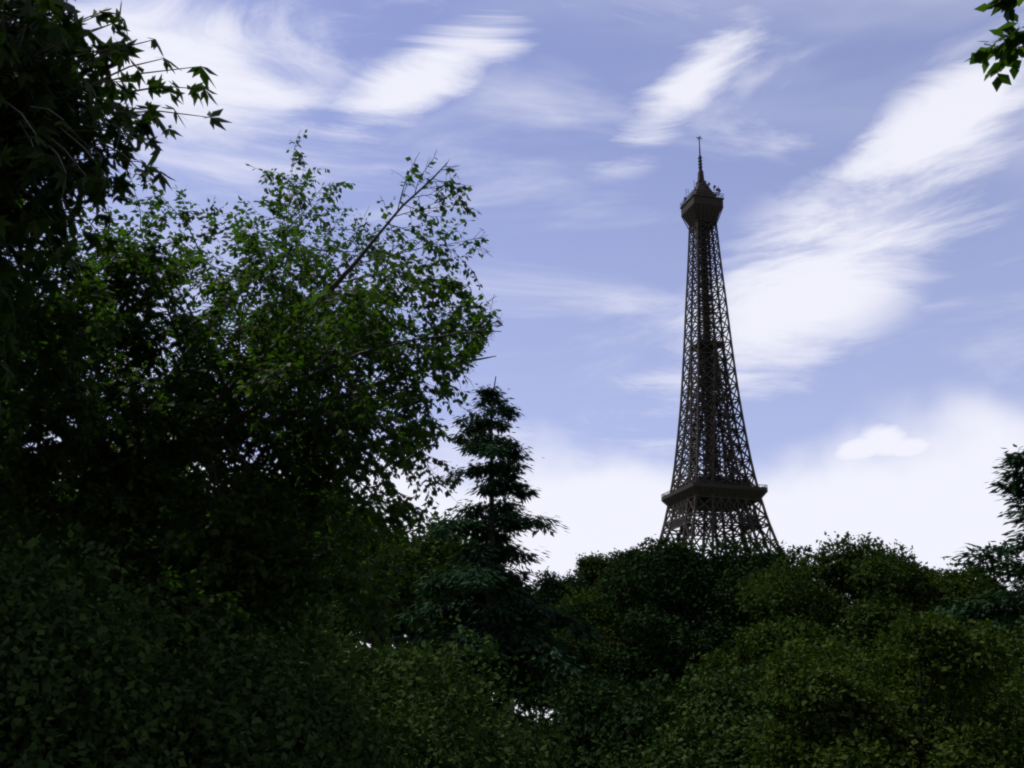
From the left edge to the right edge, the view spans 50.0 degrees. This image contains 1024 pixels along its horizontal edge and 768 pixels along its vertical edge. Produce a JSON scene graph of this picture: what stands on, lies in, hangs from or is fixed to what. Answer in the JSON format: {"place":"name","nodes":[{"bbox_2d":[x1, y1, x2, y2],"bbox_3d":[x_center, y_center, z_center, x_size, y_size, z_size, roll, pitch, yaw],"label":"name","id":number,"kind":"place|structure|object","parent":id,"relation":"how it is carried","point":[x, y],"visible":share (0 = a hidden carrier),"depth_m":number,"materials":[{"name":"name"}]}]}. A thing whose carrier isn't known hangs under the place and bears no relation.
{"place":"outdoors","nodes":[
{"label":"outdoors","id":0,"kind":"place"},
{"bbox_2d":[6,472,106,586],"bbox_3d":[-23.692,10.292,52.190,11.616,13.649,12.331,13,-21,-34],"label":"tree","id":1,"kind":"object","parent":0,"point":[54,522],"visible":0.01,"depth_m":51.43,"materials":[{"name":"green plant"}]},
{"bbox_2d":[0,0,231,425],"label":"tree","id":2,"kind":"object","parent":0,"point":[43,159],"depth_m":9.02,"materials":[{"name":"green plant"}]},
{"bbox_2d":[0,130,502,749],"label":"tree","id":3,"kind":"object","parent":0,"point":[250,572],"depth_m":13.47,"materials":[{"name":"green plant"}]},
{"bbox_2d":[255,625,395,699],"bbox_3d":[-6.184,9.149,29.616,8.444,6.150,9.000,12,-20,-32],"label":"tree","id":4,"kind":"object","parent":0,"point":[345,637],"depth_m":30.59,"materials":[{"name":"green plant"}]},
{"bbox_2d":[285,620,512,766],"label":"bush","id":5,"kind":"object","parent":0,"point":[388,657],"depth_m":27.36,"materials":[{"name":"green plant"}]},
{"bbox_2d":[2,0,1023,721],"label":"sky","id":6,"kind":"structure","parent":0,"point":[869,175],"materials":[{"name":"blue"}]},
{"bbox_2d":[562,548,635,634],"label":"bush","id":7,"kind":"object","parent":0,"point":[589,567],"depth_m":108.98,"materials":[{"name":"green plant"}]},
{"bbox_2d":[517,665,694,767],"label":"bush","id":8,"kind":"object","parent":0,"point":[602,727],"depth_m":26.50,"materials":[{"name":"green plant"}]},
{"bbox_2d":[596,546,714,623],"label":"bush","id":9,"kind":"object","parent":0,"point":[611,570],"depth_m":101.87,"materials":[{"name":"green plant"}]},
{"bbox_2d":[697,613,858,680],"bbox_3d":[11.370,12.630,42.149,8.813,7.501,8.478,-8,-19,27],"label":"bush","id":10,"kind":"object","parent":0,"point":[752,640],"depth_m":41.68,"materials":[{"name":"green plant"}]},
{"bbox_2d":[854,561,942,596],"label":"bush","id":11,"kind":"object","parent":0,"point":[927,568],"visible":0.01,"depth_m":103.56,"materials":[{"name":"green plant"}]},
{"bbox_2d":[964,0,1023,91],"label":"tree","id":12,"kind":"object","parent":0,"point":[1007,54],"depth_m":10.75,"materials":[{"name":"green plant"}]},
{"bbox_2d":[965,592,1023,633],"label":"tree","id":13,"kind":"object","parent":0,"point":[1021,616],"depth_m":45.94,"materials":[{"name":"green plant"}]},
{"label":"ground","id":14,"kind":"structure","parent":0,"visible":0},
{"bbox_2d":[11,487,206,610],"bbox_3d":[-18.196,10.221,50.918,13.159,13.181,12.355,13,-21,-33],"label":"bush","id":15,"kind":"object","parent":14,"relation":"on","point":[76,550],"depth_m":48.49,"materials":[{"name":"green plant"}]},
{"bbox_2d":[0,520,264,767],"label":"bush","id":16,"kind":"object","parent":14,"relation":"on","point":[57,668],"depth_m":6.74,"materials":[{"name":"green plant"}]},
{"bbox_2d":[0,606,413,767],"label":"bush","id":17,"kind":"object","parent":14,"relation":"on","point":[286,758],"visible":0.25,"depth_m":7.13,"materials":[{"name":"green plant"}]},
{"bbox_2d":[228,478,393,605],"bbox_3d":[-11.512,11.472,58.510,12.908,15.458,13.695,-7,-19,23],"label":"bush","id":18,"kind":"object","parent":14,"relation":"on","point":[365,543],"depth_m":56.47,"materials":[{"name":"green plant"}]},
{"bbox_2d":[81,608,583,767],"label":"bush","id":19,"kind":"object","parent":14,"relation":"on","point":[330,722],"depth_m":8.48,"materials":[{"name":"green plant"}]},
{"bbox_2d":[303,505,538,663],"bbox_3d":[-4.877,11.521,51.401,11.752,11.408,11.133,3,-17,-6],"label":"bush","id":20,"kind":"object","parent":14,"relation":"on","point":[425,559],"depth_m":48.96,"materials":[{"name":"green plant"}]},
{"bbox_2d":[394,536,505,568],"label":"bush","id":21,"kind":"object","parent":14,"relation":"on","point":[417,542],"depth_m":104.98,"materials":[{"name":"green plant"}]},
{"bbox_2d":[373,376,615,761],"bbox_3d":[-0.627,8.003,39.263,9.791,17.354,7.510,-9,-20,29],"label":"conifer","id":22,"kind":"object","parent":14,"relation":"on","point":[527,617],"depth_m":39.04,"materials":[{"name":"green plant"}]},
{"bbox_2d":[517,566,615,720],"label":"bush","id":23,"kind":"object","parent":14,"relation":"on","point":[551,588],"depth_m":97.30,"materials":[{"name":"green plant"}]},
{"bbox_2d":[523,584,656,712],"bbox_3d":[4.096,15.500,59.995,9.544,9.082,9.701,11,-20,-29],"label":"bush","id":24,"kind":"object","parent":14,"relation":"on","point":[590,608],"depth_m":59.32,"materials":[{"name":"green plant"}]},
{"bbox_2d":[579,528,824,710],"bbox_3d":[10.487,14.483,57.204,14.954,13.539,16.037,1,-17,0],"label":"bush","id":25,"kind":"object","parent":14,"relation":"on","point":[681,574],"depth_m":56.10,"materials":[{"name":"green plant"}]},
{"bbox_2d":[602,652,815,767],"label":"bush","id":26,"kind":"object","parent":14,"relation":"on","point":[718,717],"depth_m":23.44,"materials":[{"name":"green plant"}]},
{"bbox_2d":[659,136,779,621],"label":"eiffel tower","id":27,"kind":"structure","parent":14,"relation":"on","point":[711,491],"depth_m":576.28,"materials":[{"name":"metal"}]},
{"bbox_2d":[755,637,908,708],"bbox_3d":[10.212,10.841,32.887,6.965,6.263,7.246,-8,-19,26],"label":"bush","id":28,"kind":"object","parent":14,"relation":"on","point":[838,652],"depth_m":32.60,"materials":[{"name":"green plant"}]},
{"bbox_2d":[721,531,945,666],"bbox_3d":[15.796,12.250,51.375,11.673,10.610,11.344,-8,-19,28],"label":"bush","id":29,"kind":"object","parent":14,"relation":"on","point":[863,563],"depth_m":50.10,"materials":[{"name":"green plant"}]},
{"bbox_2d":[735,605,1023,767],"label":"bush","id":30,"kind":"object","parent":14,"relation":"on","point":[861,731],"depth_m":13.66,"materials":[{"name":"green plant"}]},
{"bbox_2d":[896,554,1017,615],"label":"bush","id":31,"kind":"object","parent":14,"relation":"on","point":[955,580],"visible":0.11,"depth_m":51.99,"materials":[{"name":"green plant"}]},
{"bbox_2d":[927,569,999,584],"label":"bush","id":32,"kind":"object","parent":14,"relation":"on","point":[942,577],"depth_m":101.33,"materials":[{"name":"green plant"}]},
{"bbox_2d":[912,444,1023,646],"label":"conifer tree","id":33,"kind":"object","parent":14,"relation":"on","point":[997,610],"depth_m":26.98,"materials":[{"name":"green plant"}]},
{"bbox_2d":[915,620,1023,750],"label":"bush","id":34,"kind":"object","parent":14,"relation":"on","point":[1017,646],"depth_m":16.53,"materials":[{"name":"green plant"}]}
]}

